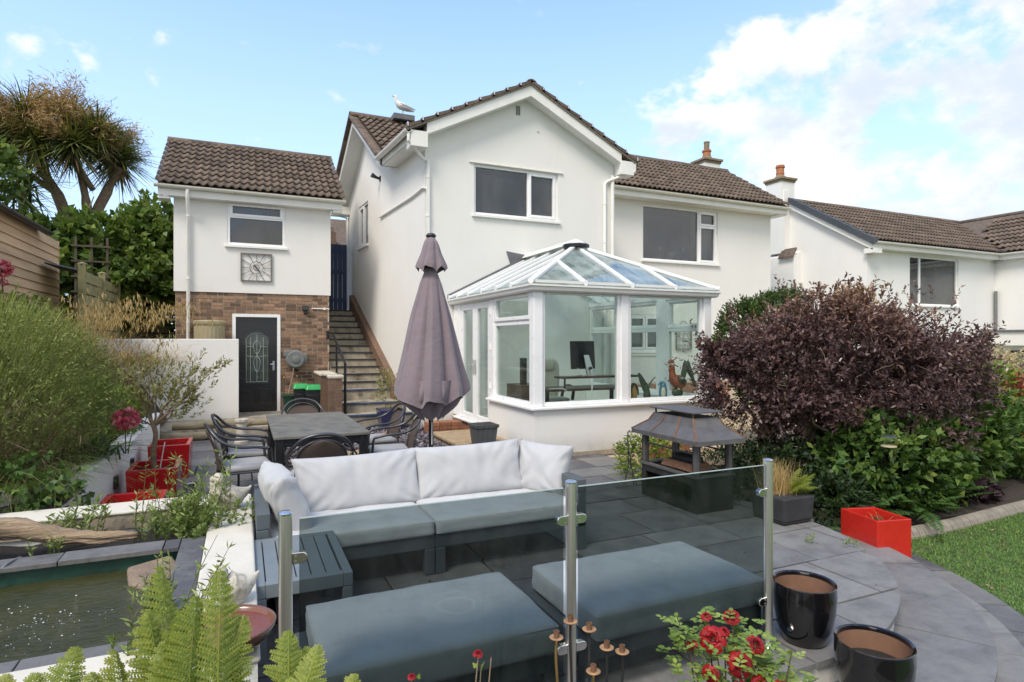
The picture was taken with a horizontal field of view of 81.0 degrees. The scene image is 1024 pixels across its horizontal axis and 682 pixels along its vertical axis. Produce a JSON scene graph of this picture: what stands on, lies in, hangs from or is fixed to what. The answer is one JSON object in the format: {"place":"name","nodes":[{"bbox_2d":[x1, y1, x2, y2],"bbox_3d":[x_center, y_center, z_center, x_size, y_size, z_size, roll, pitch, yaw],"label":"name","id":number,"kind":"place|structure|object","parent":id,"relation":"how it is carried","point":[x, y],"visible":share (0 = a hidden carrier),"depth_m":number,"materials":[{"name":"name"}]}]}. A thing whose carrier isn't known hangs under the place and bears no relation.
{"place":"outdoors","nodes":[
{"label":"outdoors","id":0,"kind":"place"},
{"bbox_2d":[0,570,157,662],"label":"pond water","id":1,"kind":"structure","parent":0,"point":[99,597],"depth_m":3.00,"materials":[{"name":"liquid"}]},
{"bbox_2d":[0,348,157,512],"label":"raised bed","id":2,"kind":"object","parent":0,"point":[58,501],"visible":0.03,"depth_m":6.36,"materials":[{"name":"soil"}]},
{"bbox_2d":[0,284,85,388],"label":"bank shrub","id":3,"kind":"object","parent":2,"relation":"on","point":[35,297],"visible":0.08,"depth_m":7.23,"materials":[{"name":"green plant"}]},
{"bbox_2d":[0,288,132,472],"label":"broom shrub","id":4,"kind":"object","parent":2,"relation":"on","point":[27,437],"visible":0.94,"depth_m":4.99,"materials":[{"name":"green plant"}]},
{"bbox_2d":[0,448,144,512],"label":"pale grass tuft","id":5,"kind":"object","parent":2,"relation":"on","point":[4,480],"visible":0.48,"depth_m":4.72,"materials":[{"name":"plant"}]},
{"bbox_2d":[42,370,146,446],"bbox_3d":[-4.480,0.742,6.433,0.960,0.919,1.131,0,0,-24],"label":"lime shrub","id":6,"kind":"object","parent":2,"relation":"on","point":[114,430],"visible":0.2,"depth_m":6.46,"materials":[{"name":"green plant"}]},
{"bbox_2d":[33,426,170,469],"bbox_3d":[-3.997,1.031,5.706,1.731,0.336,1.631,0,0,40],"label":"strap leaf plant","id":7,"kind":"object","parent":2,"relation":"on","point":[100,449],"visible":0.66,"depth_m":5.74,"materials":[{"name":"plant"}]},
{"bbox_2d":[0,289,222,411],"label":"golden oat grass","id":8,"kind":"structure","parent":2,"relation":"on","point":[117,318],"depth_m":7.51,"materials":[{"name":"plant"}]},
{"bbox_2d":[0,527,204,559],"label":"planting strip","id":9,"kind":"object","parent":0,"point":[9,552],"visible":0.2,"depth_m":3.94,"materials":[{"name":"soil"}]},
{"bbox_2d":[0,517,138,544],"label":"driftwood","id":10,"kind":"object","parent":9,"relation":"on","point":[19,528],"visible":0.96,"depth_m":3.73,"materials":[{"name":"wood"}]},
{"bbox_2d":[42,493,111,546],"bbox_3d":[-2.861,1.163,3.952,0.385,0.316,0.326,0,0,-24],"label":"willowherb","id":11,"kind":"object","parent":9,"relation":"on","point":[85,516],"visible":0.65,"depth_m":3.99,"materials":[{"name":"green plant"}]},
{"bbox_2d":[129,452,225,543],"bbox_3d":[-2.267,1.056,4.112,0.604,0.570,0.528,0,0,-24],"label":"willowherb","id":12,"kind":"object","parent":9,"relation":"on","point":[167,505],"visible":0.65,"depth_m":4.06,"materials":[{"name":"green plant"}]},
{"bbox_2d":[140,489,254,542],"bbox_3d":[-2.071,1.158,4.077,0.618,0.326,0.575,0,0,10],"label":"willowherb","id":13,"kind":"object","parent":9,"relation":"on","point":[181,525],"visible":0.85,"depth_m":3.98,"materials":[{"name":"green plant"}]},
{"bbox_2d":[50,317,166,426],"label":"bank","id":14,"kind":"structure","parent":0,"point":[158,410],"depth_m":11.05,"materials":[{"name":"plant"}]},
{"bbox_2d":[0,202,59,333],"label":"shed","id":15,"kind":"structure","parent":14,"relation":"on","point":[27,248],"depth_m":9.19,"materials":[{"name":"brown wood"}]},
{"bbox_2d":[0,143,85,219],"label":"young cabbage palm","id":16,"kind":"object","parent":14,"relation":"on","point":[29,181],"visible":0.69,"depth_m":14.92,"materials":[{"name":"green plant"}]},
{"bbox_2d":[0,60,160,218],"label":"cabbage palm","id":17,"kind":"object","parent":14,"relation":"on","point":[75,130],"visible":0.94,"depth_m":15.71,"materials":[{"name":"green plant"}]},
{"bbox_2d":[0,137,174,338],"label":"fig tree","id":18,"kind":"object","parent":14,"relation":"on","point":[139,234],"visible":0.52,"depth_m":12.97,"materials":[{"name":"green plant"}]},
{"bbox_2d":[71,236,110,314],"bbox_3d":[-8.300,-1.275,11.833,0.650,1.550,0.050,0,0,-24],"label":"trellis","id":19,"kind":"object","parent":14,"relation":"on","point":[91,261],"visible":0.68,"depth_m":11.83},
{"bbox_2d":[77,262,131,347],"bbox_3d":[-8.024,-0.505,11.963,0.150,1.611,4.650,0,0,-24],"label":"side fence","id":20,"kind":"object","parent":14,"relation":"on","point":[101,283],"visible":0.39,"depth_m":11.05,"materials":[{"name":"wood"}]},
{"bbox_2d":[160,411,285,434],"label":"terrace","id":21,"kind":"structure","parent":0,"point":[166,427],"depth_m":11.34,"materials":[{"name":"stone"}]},
{"bbox_2d":[96,339,238,420],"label":"garden wall","id":22,"kind":"structure","parent":21,"relation":"on","point":[223,392],"depth_m":11.76,"materials":[{"name":"paint"}]},
{"bbox_2d":[193,320,225,338],"bbox_3d":[-6.226,0.552,12.354,0.620,1.975,0.620,0,0,-24],"label":"water butt","id":23,"kind":"object","parent":21,"relation":"on","point":[204,331],"visible":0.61,"depth_m":12.11,"materials":[{"name":"beige plastic"}]},
{"bbox_2d":[154,136,345,412],"bbox_3d":[-6.332,-1.523,14.713,3.740,6.646,4.369,0,0,-24],"label":"annex","id":24,"kind":"object","parent":21,"relation":"on","point":[211,188],"visible":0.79,"depth_m":13.19,"materials":[{"name":"paint"}]},
{"bbox_2d":[225,202,287,249],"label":"window","id":25,"kind":"structure","parent":24,"relation":"in","point":[240,233],"depth_m":13.87,"materials":[{"name":"plastic"}]},
{"bbox_2d":[236,317,276,411],"bbox_3d":[-5.561,0.510,13.069,0.830,2.060,0.130,0,0,-24],"label":"door","id":26,"kind":"structure","parent":24,"relation":"in","point":[253,397],"depth_m":13.10,"materials":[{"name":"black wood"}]},
{"bbox_2d":[329,244,346,309],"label":"garden gate","id":27,"kind":"structure","parent":24,"relation":"attached to","point":[338,299],"depth_m":16.90,"materials":[{"name":"wood"}]},
{"bbox_2d":[0,0,1023,330],"label":"sky","id":28,"kind":"structure","parent":0,"point":[915,107],"materials":[{"name":"blue"}]},
{"bbox_2d":[180,435,899,681],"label":"patio","id":29,"kind":"structure","parent":0,"point":[735,533],"depth_m":4.73,"materials":[{"name":"stone"}]},
{"bbox_2d":[0,413,159,507],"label":"curved wall","id":30,"kind":"structure","parent":29,"relation":"on","point":[144,435],"depth_m":5.98,"materials":[{"name":"paint"}]},
{"bbox_2d":[0,449,98,513],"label":"ivy","id":31,"kind":"object","parent":30,"relation":"on","point":[43,498],"visible":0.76,"depth_m":4.46,"materials":[{"name":"green plant"}]},
{"bbox_2d":[0,494,260,681],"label":"pond wall","id":32,"kind":"structure","parent":29,"relation":"on","point":[240,556],"depth_m":3.40,"materials":[{"name":"paint"}]},
{"bbox_2d":[0,551,177,586],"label":"pond liner","id":33,"kind":"object","parent":32,"relation":"attached to","point":[53,573],"depth_m":3.47,"materials":[{"name":"plastic"}]},
{"bbox_2d":[127,556,174,588],"bbox_3d":[-2.058,1.351,3.444,0.256,0.099,0.388,0,0,-43],"label":"pond stone","id":34,"kind":"object","parent":33,"relation":"in","point":[145,569],"visible":0.41,"depth_m":3.46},
{"bbox_2d":[0,536,205,673],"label":"pond coping","id":35,"kind":"object","parent":32,"relation":"on","point":[190,551],"visible":0.66,"depth_m":3.42,"materials":[{"name":"stone"}]},
{"bbox_2d":[121,550,180,629],"bbox_3d":[-1.562,1.094,2.650,0.236,0.333,0.244,0,0,30],"label":"willowherb","id":36,"kind":"object","parent":35,"relation":"on","point":[143,595],"visible":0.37,"depth_m":2.64,"materials":[{"name":"green plant"}]},
{"bbox_2d":[0,494,209,545],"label":"pond wall","id":37,"kind":"structure","parent":32,"relation":"on","point":[121,516],"depth_m":4.20,"materials":[{"name":"stone"}]},
{"bbox_2d":[178,534,236,622],"bbox_3d":[-1.363,1.074,2.675,0.251,0.374,0.145,0,0,-24],"label":"willowherb","id":38,"kind":"object","parent":32,"relation":"on","point":[199,564],"visible":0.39,"depth_m":2.66,"materials":[{"name":"green plant"}]},
{"bbox_2d":[179,604,276,659],"bbox_3d":[-1.156,1.199,2.441,0.370,0.100,0.370,0,0,-24],"label":"water bowl","id":39,"kind":"object","parent":32,"relation":"on","point":[262,619],"visible":0.36,"depth_m":2.50,"materials":[{"name":"ceramic"}]},
{"bbox_2d":[209,473,251,510],"bbox_3d":[-2.107,1.112,4.472,0.256,0.277,0.197,0,0,2],"label":"stone bird","id":40,"kind":"object","parent":32,"relation":"on","point":[241,492],"visible":0.78,"depth_m":4.42},
{"bbox_2d":[209,564,259,604],"bbox_3d":[-1.323,1.151,2.868,0.224,0.198,0.146,0,0,-24],"label":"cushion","id":41,"kind":"object","parent":32,"relation":"on","point":[243,584],"visible":0.62,"depth_m":2.84,"materials":[{"name":"fabric"}]},
{"bbox_2d":[125,458,181,497],"bbox_3d":[-3.698,1.490,6.221,0.450,0.419,0.540,0,0,-24],"label":"red planter","id":42,"kind":"object","parent":29,"relation":"on","point":[160,482],"visible":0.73,"depth_m":6.01,"materials":[{"name":"plastic"}]},
{"bbox_2d":[100,335,232,468],"bbox_3d":[-3.546,0.654,6.210,1.246,1.436,0.480,0,0,-17],"label":"olive tree","id":43,"kind":"object","parent":42,"relation":"on","point":[190,389],"visible":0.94,"depth_m":6.20,"materials":[{"name":"green plant"}]},
{"bbox_2d":[147,437,192,477],"bbox_3d":[-4.324,1.490,7.617,0.450,0.419,0.600,0,0,-24],"label":"red planter","id":44,"kind":"object","parent":29,"relation":"on","point":[183,447],"visible":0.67,"depth_m":7.42,"materials":[{"name":"plastic"}]},
{"bbox_2d":[204,423,274,474],"bbox_3d":[-2.801,1.261,6.133,0.624,0.883,0.605,0,0,-31],"label":"patio chair","id":45,"kind":"object","parent":29,"relation":"on","point":[246,465],"visible":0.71,"depth_m":5.98,"materials":[{"name":"metal"}]},
{"bbox_2d":[211,413,270,472],"bbox_3d":[-3.106,1.261,6.885,0.624,0.883,0.605,0,0,-21],"label":"patio chair","id":46,"kind":"object","parent":29,"relation":"on","point":[241,453],"visible":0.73,"depth_m":6.73,"materials":[{"name":"metal"}]},
{"bbox_2d":[195,440,390,623],"bbox_3d":[-1.286,1.730,7.014,6.400,0.001,9.350,0,0,-24],"label":"joint bed","id":47,"kind":"object","parent":29,"relation":"on","point":[271,603],"visible":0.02,"depth_m":3.97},
{"bbox_2d":[254,530,352,665],"bbox_3d":[-1.274,1.490,3.594,0.500,0.420,0.800,0,0,-24],"label":"side table","id":48,"kind":"object","parent":29,"relation":"on","point":[337,571],"visible":0.76,"depth_m":3.39,"materials":[{"name":"wood"}]},
{"bbox_2d":[266,412,369,465],"bbox_3d":[-2.342,1.329,7.060,0.950,0.742,1.992,0,0,-24],"label":"dining table","id":49,"kind":"object","parent":29,"relation":"on","point":[288,430],"visible":0.69,"depth_m":6.50,"materials":[{"name":"stone"}]},
{"bbox_2d":[285,433,353,476],"bbox_3d":[-1.809,1.261,5.641,0.605,0.883,0.624,0,0,-24],"label":"patio chair","id":50,"kind":"object","parent":29,"relation":"on","point":[320,448],"visible":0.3,"depth_m":5.39,"materials":[{"name":"metal"}]},
{"bbox_2d":[352,403,405,454],"bbox_3d":[-1.719,1.261,7.839,0.624,0.883,0.605,0,0,-29],"label":"patio chair","id":51,"kind":"object","parent":29,"relation":"on","point":[396,418],"visible":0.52,"depth_m":7.84,"materials":[{"name":"metal"}]},
{"bbox_2d":[368,414,420,453],"bbox_3d":[-1.358,1.261,7.035,0.624,0.883,0.605,0,0,-18],"label":"patio chair","id":52,"kind":"object","parent":29,"relation":"on","point":[412,431],"visible":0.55,"depth_m":7.02,"materials":[{"name":"metal"}]},
{"bbox_2d":[254,472,585,600],"bbox_3d":[-0.686,1.400,4.750,2.482,0.600,0.835,0,0,-24],"label":"sofa","id":53,"kind":"object","parent":29,"relation":"on","point":[431,531],"visible":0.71,"depth_m":4.46,"materials":[{"name":"fabric"}]},
{"bbox_2d":[258,461,311,530],"bbox_3d":[-1.616,1.115,4.274,0.304,0.458,0.583,0,0,-34],"label":"cushion","id":54,"kind":"object","parent":53,"relation":"on","point":[279,487],"visible":0.84,"depth_m":4.09,"materials":[{"name":"fabric"}]},
{"bbox_2d":[290,447,420,511],"bbox_3d":[-1.215,1.120,4.780,1.029,0.449,0.280,0,0,-24],"label":"cushion","id":55,"kind":"object","parent":53,"relation":"on","point":[339,482],"visible":0.95,"depth_m":4.69,"materials":[{"name":"fabric"}]},
{"bbox_2d":[415,438,522,498],"bbox_3d":[-0.367,1.105,5.162,1.004,0.457,0.281,0,0,-24],"label":"cushion","id":56,"kind":"object","parent":53,"relation":"on","point":[442,471],"visible":0.95,"depth_m":5.06,"materials":[{"name":"fabric"}]},
{"bbox_2d":[518,439,573,495],"bbox_3d":[0.267,1.120,5.295,0.545,0.443,0.296,0,0,34],"label":"cushion","id":57,"kind":"object","parent":53,"relation":"on","point":[542,466],"visible":0.84,"depth_m":5.18,"materials":[{"name":"fabric"}]},
{"bbox_2d":[295,572,558,681],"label":"footstool","id":58,"kind":"object","parent":29,"relation":"on","point":[442,631],"visible":0.92,"depth_m":2.78,"materials":[{"name":"fabric"}]},
{"bbox_2d":[394,233,470,446],"bbox_3d":[-0.843,0.285,6.277,0.766,2.830,0.777,0,0,31],"label":"parasol","id":59,"kind":"object","parent":29,"relation":"on","point":[432,382],"visible":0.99,"depth_m":6.11,"materials":[{"name":"purple fabric"}]},
{"bbox_2d":[468,422,498,443],"bbox_3d":[-0.432,1.475,9.069,0.370,0.450,0.370,0,0,-24],"label":"fluted planter","id":60,"kind":"object","parent":29,"relation":"on","point":[483,432],"visible":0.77,"depth_m":8.95,"materials":[{"name":"grey plastic"}]},
{"bbox_2d":[278,458,777,681],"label":"glass balustrade","id":61,"kind":"object","parent":29,"relation":"on","point":[569,519],"visible":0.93,"depth_m":2.79,"materials":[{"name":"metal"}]},
{"bbox_2d":[523,541,762,681],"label":"footstool","id":62,"kind":"object","parent":29,"relation":"on","point":[625,597],"visible":0.84,"depth_m":3.26,"materials":[{"name":"fabric"}]},
{"bbox_2d":[612,432,682,481],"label":"plant","id":63,"kind":"object","parent":29,"relation":"on","point":[663,442],"visible":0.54,"depth_m":7.50,"materials":[{"name":"green plant"}]},
{"bbox_2d":[631,404,745,513],"bbox_3d":[1.841,1.208,6.373,0.638,0.984,1.076,0,0,-24],"label":"garden fireplace","id":64,"kind":"object","parent":29,"relation":"on","point":[695,428],"visible":1,"depth_m":6.12,"materials":[{"name":"metal"}]},
{"bbox_2d":[747,454,816,525],"bbox_3d":[2.637,1.397,5.761,0.725,0.604,0.526,0,0,-24],"label":"black planter","id":65,"kind":"object","parent":29,"relation":"on","point":[793,503],"visible":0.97,"depth_m":5.62,"materials":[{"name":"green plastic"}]},
{"bbox_2d":[773,570,837,648],"bbox_3d":[1.659,1.530,3.409,0.336,0.335,0.336,0,0,-24],"label":"glazed pot","id":66,"kind":"object","parent":29,"relation":"on","point":[805,605],"visible":0.96,"depth_m":3.30,"materials":[{"name":"black ceramic"}]},
{"bbox_2d":[608,434,801,467],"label":"brick path","id":67,"kind":"structure","parent":0,"point":[721,461],"depth_m":9.02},
{"bbox_2d":[707,283,817,445],"bbox_3d":[4.251,0.408,9.785,2.460,2.709,1.533,0,0,-24],"label":"green hedge","id":68,"kind":"object","parent":67,"relation":"on","point":[748,304],"visible":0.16,"depth_m":9.59,"materials":[{"name":"green plant"}]},
{"bbox_2d":[719,403,815,444],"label":"gravel yard","id":69,"kind":"structure","parent":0,"point":[787,432],"depth_m":12.25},
{"bbox_2d":[447,239,720,455],"bbox_3d":[1.086,-0.060,10.911,3.528,3.600,3.786,0,0,-24],"label":"conservatory","id":70,"kind":"object","parent":69,"relation":"on","point":[597,422],"visible":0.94,"depth_m":9.51,"materials":[{"name":"white plastic"}]},
{"bbox_2d":[461,303,474,420],"bbox_3d":[-0.832,0.380,11.221,0.145,2.140,0.745,0,0,-24],"label":"french door","id":71,"kind":"structure","parent":70,"relation":"in","point":[467,307],"depth_m":11.44,"materials":[{"name":"plastic"}]},
{"bbox_2d":[472,301,489,421],"bbox_3d":[-0.527,0.380,10.542,0.145,2.140,0.735,0,0,-24],"label":"french door","id":72,"kind":"structure","parent":70,"relation":"in","point":[486,304],"depth_m":10.78,"materials":[{"name":"plastic"}]},
{"bbox_2d":[495,321,528,404],"bbox_3d":[0.031,0.327,9.433,0.075,1.252,1.414,0,0,-24],"label":"window frame","id":73,"kind":"structure","parent":70,"relation":"in","point":[497,325],"depth_m":10.02,"materials":[{"name":"plastic"}]},
{"bbox_2d":[545,357,574,401],"bbox_3d":[0.650,0.879,10.075,0.680,1.199,0.631,0,0,-24],"label":"office chair","id":74,"kind":"object","parent":70,"relation":"on","point":[551,368],"visible":0.27,"depth_m":10.21,"materials":[{"name":"beige leather"}]},
{"bbox_2d":[543,292,619,405],"bbox_3d":[1.040,0.107,9.031,1.364,1.693,0.075,0,0,-24],"label":"window frame","id":75,"kind":"structure","parent":70,"relation":"in","point":[617,296],"depth_m":9.16,"materials":[{"name":"plastic"}]},
{"bbox_2d":[528,374,637,401],"bbox_3d":[1.153,1.014,9.638,1.700,0.929,0.600,0,0,-24],"label":"desk","id":76,"kind":"object","parent":70,"relation":"on","point":[610,388],"visible":0.39,"depth_m":9.41,"materials":[{"name":"brown wood"}]},
{"bbox_2d":[549,341,596,400],"bbox_3d":[0.924,0.470,9.317,0.920,0.940,0.278,0,0,-24],"label":"monitor","id":77,"kind":"object","parent":76,"relation":"on","point":[582,354],"visible":0.97,"depth_m":9.43,"materials":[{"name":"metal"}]},
{"bbox_2d":[629,295,701,401],"bbox_3d":[2.467,0.107,9.672,1.484,1.693,0.075,0,0,-24],"label":"window frame","id":78,"kind":"structure","parent":70,"relation":"in","point":[699,300],"depth_m":9.63,"materials":[{"name":"plastic"}]},
{"bbox_2d":[606,447,1023,525],"bbox_3d":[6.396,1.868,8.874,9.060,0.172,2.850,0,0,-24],"label":"flower bed","id":79,"kind":"object","parent":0,"point":[1013,491],"visible":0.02,"depth_m":7.09,"materials":[{"name":"soil"}]},
{"bbox_2d":[331,79,791,425],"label":"house","id":80,"kind":"structure","parent":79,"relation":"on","point":[480,186],"depth_m":13.33,"materials":[{"name":"paint"}]},
{"bbox_2d":[472,164,560,223],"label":"window","id":81,"kind":"structure","parent":80,"relation":"in","point":[499,192],"depth_m":13.70,"materials":[{"name":"plastic"}]},
{"bbox_2d":[631,314,655,353],"bbox_3d":[3.464,-0.145,16.686,1.630,1.450,0.915,0,0,-24],"label":"window","id":82,"kind":"structure","parent":80,"relation":"in","point":[645,342],"depth_m":16.36,"materials":[{"name":"plastic"}]},
{"bbox_2d":[641,204,720,266],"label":"window","id":83,"kind":"structure","parent":80,"relation":"in","point":[669,228],"depth_m":18.44,"materials":[{"name":"plastic"}]},
{"bbox_2d":[691,213,707,260],"bbox_3d":[5.525,-2.875,17.663,0.650,1.750,0.060,0,0,-24],"label":"curtain","id":84,"kind":"object","parent":80,"relation":"hanging from","point":[704,241],"visible":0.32,"depth_m":17.66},
{"bbox_2d":[686,429,807,501],"bbox_3d":[2.670,1.572,7.129,1.529,1.037,1.495,0,0,-24],"label":"bed shrub","id":85,"kind":"object","parent":79,"relation":"on","point":[751,445],"visible":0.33,"depth_m":6.94,"materials":[{"name":"plant"}]},
{"bbox_2d":[775,461,881,529],"bbox_3d":[3.258,1.723,6.332,1.194,0.882,1.168,0,0,-5],"label":"bed shrub","id":86,"kind":"object","parent":79,"relation":"on","point":[849,487],"visible":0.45,"depth_m":6.14,"materials":[{"name":"plant"}]},
{"bbox_2d":[664,271,1013,476],"bbox_3d":[4.063,0.494,7.609,4.346,2.716,2.664,0,0,-4],"label":"purple bush","id":87,"kind":"object","parent":79,"relation":"on","point":[915,361],"visible":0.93,"depth_m":7.02,"materials":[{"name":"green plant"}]},
{"bbox_2d":[719,426,962,501],"bbox_3d":[4.208,1.545,7.678,3.245,1.244,2.134,0,0,-24],"label":"bed shrub","id":88,"kind":"object","parent":79,"relation":"on","point":[790,448],"visible":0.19,"depth_m":6.95,"materials":[{"name":"plant"}]},
{"bbox_2d":[819,408,899,505],"bbox_3d":[3.749,1.250,6.637,1.113,1.012,0.513,0,0,-24],"label":"fatsia","id":89,"kind":"object","parent":79,"relation":"on","point":[842,453],"visible":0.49,"depth_m":6.46,"materials":[{"name":"green plant"}]},
{"bbox_2d":[763,164,1023,400],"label":"neighbour house","id":90,"kind":"structure","parent":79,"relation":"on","point":[831,244],"depth_m":19.93,"materials":[{"name":"paint"}]},
{"bbox_2d":[910,256,960,307],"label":"window","id":91,"kind":"structure","parent":90,"relation":"in","point":[921,268],"depth_m":20.71,"materials":[{"name":"plastic"}]},
{"bbox_2d":[807,403,981,517],"bbox_3d":[4.444,1.388,6.987,2.382,1.404,1.454,0,0,-24],"label":"bed shrub","id":92,"kind":"object","parent":79,"relation":"on","point":[957,457],"visible":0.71,"depth_m":6.57,"materials":[{"name":"green plant"}]},
{"bbox_2d":[810,519,1023,681],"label":"round steps","id":93,"kind":"structure","parent":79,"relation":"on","point":[951,626],"depth_m":4.00,"materials":[{"name":"stone"}]},
{"bbox_2d":[833,624,916,681],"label":"glazed pot","id":94,"kind":"object","parent":93,"relation":"on","point":[866,653],"visible":1,"depth_m":3.03,"materials":[{"name":"black ceramic"}]},
{"bbox_2d":[841,507,910,557],"bbox_3d":[3.391,1.804,5.606,0.359,0.388,0.445,0,0,-12],"label":"red trough","id":95,"kind":"object","parent":93,"relation":"on","point":[876,527],"visible":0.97,"depth_m":5.42,"materials":[{"name":"plastic"}]},
{"bbox_2d":[880,481,962,532],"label":"fern","id":96,"kind":"object","parent":79,"relation":"on","point":[919,510],"visible":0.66,"depth_m":6.39,"materials":[{"name":"plant"}]},
{"bbox_2d":[876,377,1023,490],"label":"bed shrub","id":97,"kind":"object","parent":79,"relation":"on","point":[1003,435],"visible":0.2,"depth_m":7.32,"materials":[{"name":"green plant"}]},
{"bbox_2d":[958,476,1006,504],"bbox_3d":[5.565,1.829,7.210,0.831,0.430,0.475,0,0,-24],"label":"heuchera","id":98,"kind":"object","parent":79,"relation":"on","point":[990,498],"visible":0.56,"depth_m":7.10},
{"bbox_2d":[911,512,1023,615],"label":"lawn","id":99,"kind":"structure","parent":0,"point":[972,580],"depth_m":5.62,"materials":[{"name":"plant"}]},
{"bbox_2d":[911,500,1023,539],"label":"lawn edging","id":100,"kind":"object","parent":99,"relation":"on","point":[975,518],"visible":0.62,"depth_m":6.54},
{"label":"front bed","id":101,"kind":"structure","parent":0,"visible":0},
{"bbox_2d":[23,646,85,681],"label":"fern","id":102,"kind":"object","parent":101,"relation":"on","point":[75,657],"visible":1,"depth_m":1.47,"materials":[{"name":"green plant"}]},
{"bbox_2d":[81,564,253,681],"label":"fern","id":103,"kind":"object","parent":101,"relation":"on","point":[165,661],"visible":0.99,"depth_m":1.55,"materials":[{"name":"green plant"}]},
{"bbox_2d":[232,630,360,681],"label":"fern","id":104,"kind":"object","parent":101,"relation":"on","point":[302,666],"visible":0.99,"depth_m":1.60,"materials":[{"name":"green plant"}]},
{"bbox_2d":[549,614,628,681],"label":"candle stand","id":105,"kind":"object","parent":101,"relation":"on","point":[606,647],"visible":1,"depth_m":2.35,"materials":[{"name":"gold metal"}]},
{"bbox_2d":[656,606,818,681],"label":"rose bush","id":106,"kind":"object","parent":101,"relation":"on","point":[750,658],"visible":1,"depth_m":2.07,"materials":[{"name":"green plant"}]},
{"label":"chippings bed","id":107,"kind":"structure","parent":0,"visible":0},
{"bbox_2d":[313,371,343,411],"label":"brick pier","id":108,"kind":"structure","parent":107,"relation":"on","point":[329,383],"depth_m":11.87,"materials":[{"name":"brick"}]},
{"bbox_2d":[286,423,447,464],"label":"slate chippings","id":109,"kind":"object","parent":107,"relation":"on","point":[423,436],"visible":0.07,"depth_m":10.16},
{"bbox_2d":[369,367,405,429],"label":"potted plant","id":110,"kind":"object","parent":109,"relation":"on","point":[382,411],"visible":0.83,"depth_m":11.44,"materials":[{"name":"green plant"}]},
{"bbox_2d":[329,295,412,426],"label":"garden steps","id":111,"kind":"structure","parent":107,"relation":"on","point":[360,348],"depth_m":13.97,"materials":[{"name":"concrete"}]},
{"bbox_2d":[433,429,505,445],"bbox_3d":[-0.725,1.627,9.847,0.865,0.145,1.360,0,0,-24],"label":"door step","id":112,"kind":"object","parent":107,"relation":"on","point":[454,437],"depth_m":9.77,"materials":[{"name":"stone"}]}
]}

